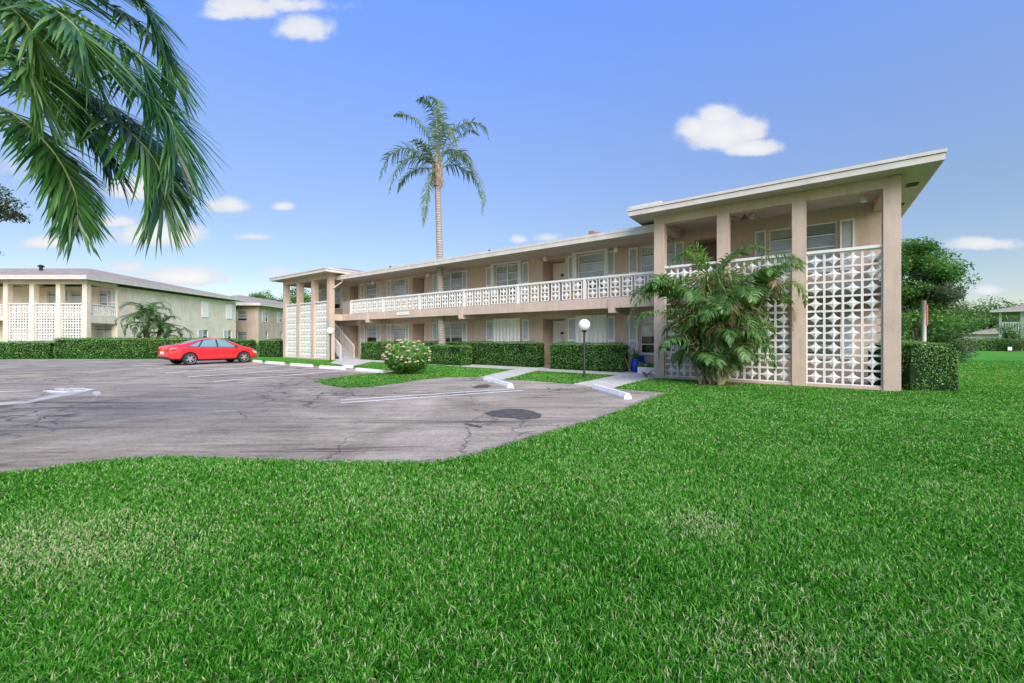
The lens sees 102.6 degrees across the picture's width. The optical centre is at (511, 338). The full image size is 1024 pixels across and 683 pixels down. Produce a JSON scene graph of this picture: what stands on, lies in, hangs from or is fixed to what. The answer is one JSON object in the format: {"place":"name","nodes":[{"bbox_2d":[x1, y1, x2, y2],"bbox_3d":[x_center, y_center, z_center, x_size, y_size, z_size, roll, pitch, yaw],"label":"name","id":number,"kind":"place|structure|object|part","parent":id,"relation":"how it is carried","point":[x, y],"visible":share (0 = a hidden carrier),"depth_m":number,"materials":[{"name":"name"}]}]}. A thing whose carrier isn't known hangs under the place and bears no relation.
{"place":"outdoors","nodes":[
{"label":"outdoors","id":0,"kind":"place"},
{"bbox_2d":[0,359,663,472],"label":"parking lot","id":1,"kind":"structure","parent":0,"point":[142,407],"depth_m":7.82,"materials":[{"name":"grey asphalt"}]},
{"bbox_2d":[0,393,78,404],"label":"painted arrow","id":2,"kind":"object","parent":1,"relation":"on","point":[33,400],"visible":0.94,"depth_m":9.31,"materials":[{"name":"white paint"}]},
{"bbox_2d":[47,388,91,393],"bbox_3d":[-12.029,1.392,11.109,2.088,0.001,0.844,0,0,36],"label":"painted arrow","id":3,"kind":"object","parent":1,"relation":"on","point":[69,392],"visible":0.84,"depth_m":10.67,"materials":[{"name":"white paint"}]},
{"bbox_2d":[46,388,92,391],"bbox_3d":[-11.980,1.381,11.075,0.840,0.018,0.600,0,0,14],"label":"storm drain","id":4,"kind":"object","parent":1,"relation":"on","point":[68,390],"visible":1,"depth_m":10.97,"materials":[{"name":"paint"}]},
{"bbox_2d":[92,391,100,395],"bbox_3d":[-10.627,1.396,10.490,1.515,0.001,0.165,0,0,43],"label":"painted arrow","id":5,"kind":"object","parent":1,"relation":"on","point":[96,393],"visible":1,"depth_m":10.50,"materials":[{"name":"white paint"}]},
{"bbox_2d":[158,338,256,364],"bbox_3d":[-17.288,0.673,23.576,2.138,1.458,4.521,0,0,32],"label":"parked car","id":6,"kind":"object","parent":1,"relation":"on","point":[191,352],"visible":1,"depth_m":22.68,"materials":[{"name":"red paint"}]},
{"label":"side window","id":7,"kind":"part","parent":6,"relation":"part of","materials":[{"name":"blue glass"}]},
{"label":"side window","id":8,"kind":"part","parent":6,"relation":"part of","materials":[{"name":"blue glass"}]},
{"bbox_2d":[248,359,261,362],"bbox_3d":[-15.513,1.332,24.767,1.563,0.140,0.200,0,0,38],"label":"wheel stop","id":9,"kind":"object","parent":1,"relation":"on","point":[257,361],"visible":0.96,"depth_m":24.47,"materials":[{"name":"paint"}]},
{"bbox_2d":[265,361,284,364],"bbox_3d":[-13.279,1.332,22.953,1.915,0.140,0.200,0,0,35],"label":"wheel stop","id":10,"kind":"object","parent":1,"relation":"on","point":[274,362],"visible":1,"depth_m":22.82,"materials":[{"name":"paint"}]},
{"bbox_2d":[213,370,347,381],"bbox_3d":[-8.450,1.396,16.016,0.180,0.001,5.793,0,0,27],"label":"parking line","id":11,"kind":"object","parent":1,"relation":"on","point":[276,376],"visible":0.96,"depth_m":15.26,"materials":[{"name":"white paint"}]},
{"bbox_2d":[290,363,313,366],"bbox_3d":[-10.788,1.332,20.999,1.988,0.140,0.200,0,0,35],"label":"wheel stop","id":12,"kind":"object","parent":1,"relation":"on","point":[301,365],"visible":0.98,"depth_m":20.81,"materials":[{"name":"paint"}]},
{"bbox_2d":[319,365,345,369],"bbox_3d":[-8.408,1.332,19.183,1.696,0.140,0.200,0,0,29],"label":"wheel stop","id":13,"kind":"object","parent":1,"relation":"on","point":[333,367],"visible":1,"depth_m":19.04,"materials":[{"name":"paint"}]},
{"bbox_2d":[2,393,663,474],"bbox_3d":[-0.039,1.398,6.589,11.373,0.001,2.345,0,0,-34],"label":"asphalt edge","id":14,"kind":"object","parent":1,"relation":"on","point":[515,439],"visible":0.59,"depth_m":4.88,"materials":[{"name":"grey asphalt"}]},
{"bbox_2d":[355,368,386,372],"bbox_3d":[-6.013,1.332,17.387,2.124,0.140,0.200,0,0,40],"label":"wheel stop","id":15,"kind":"object","parent":1,"relation":"on","point":[370,370],"visible":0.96,"depth_m":17.19,"materials":[{"name":"paint"}]},
{"bbox_2d":[344,389,504,399],"bbox_3d":[-1.923,1.396,10.451,4.519,0.001,0.108,0,0,-28],"label":"parking line","id":16,"kind":"object","parent":1,"relation":"on","point":[421,394],"visible":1,"depth_m":10.31,"materials":[{"name":"white paint"}]},
{"bbox_2d":[341,390,523,402],"bbox_3d":[-1.723,1.396,10.069,4.595,0.001,0.108,0,0,-28],"label":"parking line","id":17,"kind":"object","parent":1,"relation":"on","point":[429,396],"visible":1,"depth_m":9.87,"materials":[{"name":"white paint"}]},
{"bbox_2d":[464,423,481,427],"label":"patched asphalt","id":18,"kind":"structure","parent":1,"relation":"on","point":[472,425],"depth_m":6.62,"materials":[{"name":"grey asphalt"}]},
{"bbox_2d":[473,384,490,387],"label":"patched asphalt","id":19,"kind":"structure","parent":1,"relation":"on","point":[482,386],"depth_m":12.05,"materials":[{"name":"grey asphalt"}]},
{"bbox_2d":[483,376,513,387],"bbox_3d":[-0.468,1.332,12.790,0.200,0.140,2.248,0,0,-22],"label":"wheel stop","id":20,"kind":"object","parent":1,"relation":"on","point":[505,384],"visible":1,"depth_m":12.47,"materials":[{"name":"paint"}]},
{"bbox_2d":[484,409,541,419],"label":"patched asphalt","id":21,"kind":"structure","parent":1,"relation":"on","point":[522,414],"depth_m":7.68,"materials":[{"name":"grey asphalt"}]},
{"bbox_2d":[592,384,631,398],"bbox_3d":[2.510,1.332,10.501,0.200,0.140,1.931,0,0,-12],"label":"wheel stop","id":22,"kind":"object","parent":1,"relation":"on","point":[613,392],"visible":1,"depth_m":10.21,"materials":[{"name":"paint"}]},
{"bbox_2d":[331,359,371,365],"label":"path","id":23,"kind":"structure","parent":0,"point":[349,362],"depth_m":23.99,"materials":[{"name":"concrete"}]},
{"bbox_2d":[480,369,536,379],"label":"path","id":24,"kind":"structure","parent":0,"point":[507,374],"depth_m":15.91,"materials":[{"name":"concrete"}]},
{"bbox_2d":[0,340,1023,682],"bbox_3d":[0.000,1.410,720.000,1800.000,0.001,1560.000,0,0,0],"label":"lawn","id":25,"kind":"structure","parent":0,"point":[1002,356],"depth_m":2.67,"materials":[{"name":"green plant"}]},
{"bbox_2d":[0,183,32,255],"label":"conifer","id":26,"kind":"object","parent":25,"relation":"on","point":[12,213],"visible":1,"depth_m":16.51,"materials":[{"name":"green plant"}]},
{"bbox_2d":[0,339,54,358],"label":"hedge","id":27,"kind":"object","parent":25,"relation":"on","point":[19,349],"visible":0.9,"depth_m":29.10,"materials":[{"name":"green plant"}]},
{"bbox_2d":[0,0,223,265],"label":"foreground palm","id":28,"kind":"object","parent":25,"relation":"on","point":[68,44],"visible":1,"depth_m":3.96,"materials":[{"name":"green plant"}]},
{"bbox_2d":[0,265,245,342],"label":"apartment building","id":29,"kind":"structure","parent":25,"relation":"on","point":[40,303],"depth_m":34.50,"materials":[{"name":"beige paint"}]},
{"bbox_2d":[48,290,53,308],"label":"window","id":30,"kind":"structure","parent":29,"relation":"in","point":[50,292],"depth_m":34.64,"materials":[{"name":"grey glass"}]},
{"bbox_2d":[71,290,80,308],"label":"window","id":31,"kind":"structure","parent":29,"relation":"in","point":[75,294],"depth_m":34.64,"materials":[{"name":"grey glass"}]},
{"bbox_2d":[71,325,80,338],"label":"window","id":32,"kind":"structure","parent":29,"relation":"in","point":[71,325],"depth_m":34.64,"materials":[{"name":"glass"}]},
{"bbox_2d":[98,290,106,309],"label":"window","id":33,"kind":"structure","parent":29,"relation":"in","point":[102,293],"depth_m":34.64,"materials":[{"name":"grey glass"}]},
{"bbox_2d":[96,325,111,339],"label":"window","id":34,"kind":"structure","parent":29,"relation":"in","point":[101,330],"depth_m":34.64,"materials":[{"name":"glass"}]},
{"bbox_2d":[203,330,207,337],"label":"window","id":35,"kind":"structure","parent":29,"relation":"in","point":[205,332],"depth_m":44.73,"materials":[{"name":"glass"}]},
{"bbox_2d":[53,335,236,358],"bbox_3d":[-26.517,0.600,29.723,12.753,1.742,1.490,0,0,0],"label":"hedge","id":36,"kind":"object","parent":25,"relation":"on","point":[101,348],"visible":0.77,"depth_m":29.30,"materials":[{"name":"green plant"}]},
{"bbox_2d":[115,301,193,339],"bbox_3d":[-26.956,-0.717,30.965,4.697,4.376,3.895,0,0,0],"label":"feather palm","id":37,"kind":"object","parent":25,"relation":"on","point":[145,317],"visible":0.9,"depth_m":30.64,"materials":[{"name":"green plant"}]},
{"bbox_2d":[232,338,256,349],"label":"hedge","id":38,"kind":"object","parent":25,"relation":"on","point":[250,343],"visible":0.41,"depth_m":36.11,"materials":[{"name":"green plant"}]},
{"bbox_2d":[232,295,282,342],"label":"apartment building","id":39,"kind":"structure","parent":25,"relation":"on","point":[257,319],"depth_m":52.43,"materials":[{"name":"beige paint"}]},
{"bbox_2d":[237,332,246,340],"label":"window","id":40,"kind":"structure","parent":39,"relation":"in","point":[240,335],"depth_m":52.13,"materials":[{"name":"white paint"}]},
{"bbox_2d":[237,311,246,320],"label":"window","id":41,"kind":"structure","parent":39,"relation":"in","point":[241,315],"depth_m":52.13,"materials":[{"name":"grey glass"}]},
{"bbox_2d":[249,289,280,301],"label":"tree","id":42,"kind":"object","parent":25,"relation":"on","point":[260,295],"visible":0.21,"depth_m":80.81,"materials":[{"name":"green plant"}]},
{"bbox_2d":[257,337,282,356],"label":"hedge","id":43,"kind":"object","parent":25,"relation":"on","point":[270,348],"visible":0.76,"depth_m":32.21,"materials":[{"name":"green plant"}]},
{"bbox_2d":[280,287,308,302],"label":"tree","id":44,"kind":"object","parent":25,"relation":"on","point":[292,290],"visible":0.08,"depth_m":78.26,"materials":[{"name":"green plant"}]},
{"bbox_2d":[281,294,310,303],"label":"tree","id":45,"kind":"object","parent":25,"relation":"on","point":[293,299],"visible":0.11,"depth_m":72.36,"materials":[{"name":"green plant"}]},
{"bbox_2d":[327,327,333,361],"bbox_3d":[-11.073,0.352,25.000,0.430,2.115,0.430,0,0,0],"label":"globe lamp","id":46,"kind":"object","parent":25,"relation":"on","point":[330,331],"visible":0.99,"depth_m":24.93,"materials":[{"name":"white glass"}]},
{"bbox_2d":[360,340,396,359],"bbox_3d":[-8.639,0.746,26.893,3.499,1.429,1.240,0,0,36],"label":"hedge","id":47,"kind":"object","parent":25,"relation":"on","point":[370,350],"visible":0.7,"depth_m":26.74,"materials":[{"name":"green plant"}]},
{"bbox_2d":[381,338,430,373],"bbox_3d":[-4.182,0.697,16.257,1.993,1.458,1.736,0,0,0],"label":"flowering shrub","id":48,"kind":"object","parent":25,"relation":"on","point":[393,357],"visible":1,"depth_m":15.86,"materials":[{"name":"green plant"}]},
{"bbox_2d":[379,94,488,343],"bbox_3d":[-4.413,-6.462,23.264,6.235,15.852,4.046,0,0,0],"label":"tall palm","id":49,"kind":"object","parent":25,"relation":"on","point":[435,162],"visible":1,"depth_m":23.05,"materials":[{"name":"green plant"}]},
{"bbox_2d":[426,344,472,365],"bbox_3d":[-3.441,0.814,22.044,3.067,1.289,1.186,0,0,36],"label":"hedge","id":50,"kind":"object","parent":25,"relation":"on","point":[449,354],"visible":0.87,"depth_m":21.48,"materials":[{"name":"green plant"}]},
{"bbox_2d":[417,339,545,366],"bbox_3d":[-2.056,0.717,22.378,8.778,1.463,1.135,0,0,36],"label":"hedge","id":51,"kind":"object","parent":25,"relation":"on","point":[513,353],"visible":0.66,"depth_m":20.76,"materials":[{"name":"green plant"}]},
{"bbox_2d":[578,319,589,377],"bbox_3d":[2.627,0.343,14.899,0.430,2.135,0.430,0,0,0],"label":"globe lamp","id":52,"kind":"object","parent":25,"relation":"on","point":[584,325],"visible":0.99,"depth_m":14.83,"materials":[{"name":"white glass"}]},
{"bbox_2d":[549,340,629,371],"bbox_3d":[3.333,0.735,18.066,3.706,1.414,1.257,0,0,36],"label":"hedge","id":53,"kind":"object","parent":25,"relation":"on","point":[607,357],"visible":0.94,"depth_m":17.57,"materials":[{"name":"green plant"}]},
{"bbox_2d":[269,148,946,390],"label":"apartment building","id":54,"kind":"structure","parent":25,"relation":"on","point":[838,231],"depth_m":15.25,"materials":[{"name":"beige paint"}]},
{"bbox_2d":[335,287,339,309],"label":"window","id":55,"kind":"structure","parent":54,"relation":"in","point":[337,290],"depth_m":31.65,"materials":[{"name":"grey glass"}]},
{"bbox_2d":[336,326,339,340],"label":"window","id":56,"kind":"structure","parent":54,"relation":"in","point":[337,330],"depth_m":31.65,"materials":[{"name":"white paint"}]},
{"bbox_2d":[366,325,375,342],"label":"window","id":57,"kind":"structure","parent":54,"relation":"in","point":[370,329],"depth_m":29.23,"materials":[{"name":"glass"}]},
{"bbox_2d":[366,282,375,306],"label":"window","id":58,"kind":"structure","parent":54,"relation":"in","point":[370,288],"depth_m":29.17,"materials":[{"name":"grey glass"}]},
{"bbox_2d":[393,324,404,341],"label":"window","id":59,"kind":"structure","parent":54,"relation":"in","point":[398,329],"depth_m":27.35,"materials":[{"name":"glass"}]},
{"bbox_2d":[393,279,404,304],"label":"window","id":60,"kind":"structure","parent":54,"relation":"in","point":[398,285],"depth_m":27.35,"materials":[{"name":"grey glass"}]},
{"bbox_2d":[444,271,461,300],"bbox_3d":[-3.584,-3.110,24.501,2.033,1.700,0.470,0,0,36],"label":"window","id":61,"kind":"structure","parent":54,"relation":"in","point":[453,280],"depth_m":24.41,"materials":[{"name":"grey glass"}]},
{"bbox_2d":[445,322,461,342],"bbox_3d":[-3.550,-0.190,24.547,1.933,1.640,0.354,0,0,36],"label":"window","id":62,"kind":"structure","parent":54,"relation":"in","point":[453,330],"depth_m":24.41,"materials":[{"name":"glass"}]},
{"bbox_2d":[496,264,517,296],"bbox_3d":[-0.183,-3.110,22.023,1.673,1.700,0.470,0,0,36],"label":"window","id":63,"kind":"structure","parent":54,"relation":"in","point":[505,274],"depth_m":22.05,"materials":[{"name":"grey glass"}]},
{"bbox_2d":[553,321,564,344],"bbox_3d":[2.576,0.175,20.903,1.087,2.210,0.078,0,0,36],"label":"door","id":64,"kind":"structure","parent":54,"relation":"in","point":[558,326],"depth_m":21.01,"materials":[{"name":"white paint"}]},
{"bbox_2d":[553,263,564,300],"bbox_3d":[2.576,-2.775,20.903,1.087,2.210,0.078,0,0,36],"label":"door","id":65,"kind":"structure","parent":54,"relation":"in","point":[559,268],"depth_m":20.97,"materials":[{"name":"white paint"}]},
{"bbox_2d":[578,252,603,289],"bbox_3d":[3.757,-3.110,19.148,1.458,1.700,0.470,0,0,36],"label":"window","id":66,"kind":"structure","parent":54,"relation":"in","point":[589,265],"depth_m":19.16,"materials":[{"name":"grey glass"}]},
{"bbox_2d":[630,358,639,371],"bbox_3d":[5.105,1.090,16.947,0.400,0.560,0.400,0,0,0],"label":"blue pot","id":67,"kind":"object","parent":54,"relation":"on","point":[634,365],"visible":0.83,"depth_m":16.80,"materials":[{"name":"ceramic"}]},
{"bbox_2d":[630,346,643,358],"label":"spiky plant","id":68,"kind":"object","parent":67,"relation":"in","point":[635,355],"visible":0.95,"depth_m":16.88,"materials":[{"name":"green plant"}]},
{"bbox_2d":[638,356,644,364],"bbox_3d":[5.416,1.035,17.215,0.360,0.670,0.360,0,0,0],"label":"blue pot","id":69,"kind":"object","parent":54,"relation":"on","point":[642,359],"visible":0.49,"depth_m":17.08,"materials":[{"name":"ceramic"}]},
{"bbox_2d":[638,363,653,373],"bbox_3d":[5.416,1.138,16.100,0.961,0.465,0.389,0,0,36],"label":"planter box","id":70,"kind":"object","parent":54,"relation":"on","point":[646,367],"visible":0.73,"depth_m":16.07,"materials":[{"name":"paint"}]},
{"bbox_2d":[640,315,674,355],"bbox_3d":[6.187,-0.160,17.377,1.514,1.700,0.470,0,0,36],"label":"window","id":71,"kind":"structure","parent":54,"relation":"in","point":[647,323],"depth_m":17.67,"materials":[{"name":"glass"}]},
{"bbox_2d":[641,243,673,283],"bbox_3d":[6.223,-3.140,17.424,1.414,1.640,0.350,0,0,36],"label":"window","id":72,"kind":"structure","parent":54,"relation":"in","point":[647,253],"depth_m":17.52,"materials":[{"name":"grey glass"}]},
{"bbox_2d":[701,244,716,286],"bbox_3d":[8.242,-2.775,16.778,0.901,2.210,0.068,0,0,36],"label":"door","id":73,"kind":"structure","parent":54,"relation":"in","point":[711,249],"depth_m":16.79,"materials":[{"name":"metal"}]},
{"bbox_2d":[769,309,838,359],"bbox_3d":[10.208,-0.160,14.445,2.034,1.700,0.470,0,0,36],"label":"window","id":74,"kind":"structure","parent":54,"relation":"in","point":[820,343],"depth_m":14.25,"materials":[{"name":"glass"}]},
{"bbox_2d":[769,221,838,275],"bbox_3d":[10.208,-3.110,14.445,2.034,1.700,0.470,0,0,36],"label":"window","id":75,"kind":"structure","parent":54,"relation":"in","point":[822,236],"depth_m":14.22,"materials":[{"name":"grey glass"}]},
{"bbox_2d":[691,382,740,386],"bbox_3d":[6.268,1.393,12.575,1.490,0.025,0.996,0,0,0],"label":"mulch ring","id":76,"kind":"object","parent":25,"relation":"on","point":[728,384],"visible":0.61,"depth_m":12.44,"materials":[{"name":"soil"}]},
{"bbox_2d":[623,242,812,384],"bbox_3d":[6.088,-0.723,12.287,4.846,4.405,2.964,0,0,31],"label":"clump palm","id":77,"kind":"object","parent":25,"relation":"on","point":[726,338],"visible":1,"depth_m":12.13,"materials":[{"name":"plant"}]},
{"bbox_2d":[662,378,881,390],"bbox_3d":[7.513,1.398,12.932,6.200,0.001,0.350,0,0,36],"label":"planting bed","id":78,"kind":"object","parent":25,"relation":"on","point":[773,384],"visible":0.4,"depth_m":12.88,"materials":[{"name":"soil"}]},
{"bbox_2d":[866,340,960,391],"bbox_3d":[11.354,0.704,11.668,1.585,1.474,1.784,0,0,3],"label":"hedge","id":79,"kind":"object","parent":25,"relation":"on","point":[933,366],"visible":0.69,"depth_m":10.99,"materials":[{"name":"green plant"}]},
{"bbox_2d":[922,300,927,344],"bbox_3d":[24.024,-0.415,23.887,0.205,3.650,0.225,0,0,0],"label":"sign post","id":80,"kind":"object","parent":25,"relation":"on","point":[924,314],"visible":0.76,"depth_m":23.82,"materials":[{"name":"white paint"}]},
{"bbox_2d":[901,262,969,344],"bbox_3d":[26.257,-1.642,26.579,4.546,6.352,4.639,0,0,29],"label":"feathery tree","id":81,"kind":"object","parent":25,"relation":"on","point":[944,295],"visible":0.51,"depth_m":25.29,"materials":[{"name":"green plant"}]},
{"bbox_2d":[907,308,965,334],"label":"tree","id":82,"kind":"object","parent":25,"relation":"on","point":[949,319],"visible":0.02,"depth_m":76.45,"materials":[{"name":"green plant"}]},
{"bbox_2d":[901,298,972,345],"bbox_3d":[25.061,-0.514,25.641,4.894,4.152,4.247,0,0,21],"label":"leafy tree","id":83,"kind":"object","parent":25,"relation":"on","point":[935,337],"visible":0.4,"depth_m":24.77,"materials":[{"name":"green plant"}]},
{"bbox_2d":[905,305,977,339],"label":"tree","id":84,"kind":"object","parent":25,"relation":"on","point":[963,325],"visible":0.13,"depth_m":70.53,"materials":[{"name":"green plant"}]},
{"bbox_2d":[901,236,982,338],"bbox_3d":[25.734,-2.621,27.388,7.035,8.319,6.471,0,0,12],"label":"spreading tree","id":85,"kind":"object","parent":25,"relation":"on","point":[917,254],"visible":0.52,"depth_m":25.22,"materials":[{"name":"green plant"}]},
{"bbox_2d":[917,328,981,362],"bbox_3d":[26.084,0.540,24.627,2.630,2.420,2.857,0,0,-6],"label":"silver shrub","id":86,"kind":"object","parent":25,"relation":"on","point":[963,347],"visible":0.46,"depth_m":23.92,"materials":[{"name":"green plant"}]},
{"bbox_2d":[930,300,998,335],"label":"tree","id":87,"kind":"object","parent":25,"relation":"on","point":[974,318],"visible":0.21,"depth_m":77.98,"materials":[{"name":"green plant"}]},
{"bbox_2d":[952,309,1005,329],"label":"tree","id":88,"kind":"object","parent":25,"relation":"on","point":[974,324],"visible":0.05,"depth_m":87.62,"materials":[{"name":"green plant"}]},
{"bbox_2d":[944,328,1016,339],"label":"house","id":89,"kind":"structure","parent":25,"relation":"on","point":[990,333],"depth_m":76.60,"materials":[{"name":"white paint"}]},
{"bbox_2d":[952,337,1013,350],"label":"hedge","id":90,"kind":"object","parent":25,"relation":"on","point":[987,345],"visible":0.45,"depth_m":48.14,"materials":[{"name":"green plant"}]},
{"bbox_2d":[970,304,1015,319],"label":"tree","id":91,"kind":"object","parent":25,"relation":"on","point":[989,311],"visible":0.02,"depth_m":93.64,"materials":[{"name":"green plant"}]},
{"bbox_2d":[964,295,1023,329],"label":"tree","id":92,"kind":"object","parent":25,"relation":"on","point":[992,307],"visible":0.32,"depth_m":84.03,"materials":[{"name":"green plant"}]},
{"bbox_2d":[973,304,1017,328],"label":"tree","id":93,"kind":"object","parent":25,"relation":"on","point":[1015,317],"visible":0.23,"depth_m":81.46,"materials":[{"name":"green plant"}]},
{"bbox_2d":[990,305,1023,338],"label":"apartment building","id":94,"kind":"structure","parent":25,"relation":"on","point":[1016,310],"depth_m":59.70,"materials":[{"name":"white paint"}]},
{"bbox_2d":[991,320,1023,350],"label":"leafy shrub","id":95,"kind":"object","parent":25,"relation":"on","point":[1019,344],"visible":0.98,"depth_m":47.63,"materials":[{"name":"green plant"}]},
{"bbox_2d":[0,0,1023,339],"label":"sky","id":96,"kind":"structure","parent":0,"point":[591,111],"materials":[{"name":"blue"}]},
{"bbox_2d":[573,374,658,387],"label":"path","id":97,"kind":"structure","parent":0,"point":[614,381],"depth_m":13.59,"materials":[{"name":"concrete"}]},
{"bbox_2d":[614,339,630,371],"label":"bare stem plant","id":98,"kind":"object","parent":97,"relation":"on","point":[625,353],"visible":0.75,"depth_m":16.91,"materials":[{"name":"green plant"}]},
{"bbox_2d":[641,370,653,376],"bbox_3d":[4.907,1.238,14.693,0.429,0.306,0.625,0,0,28],"label":"driftwood","id":99,"kind":"object","parent":97,"relation":"on","point":[648,373],"visible":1,"depth_m":14.61,"materials":[{"name":"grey wood"}]}
]}

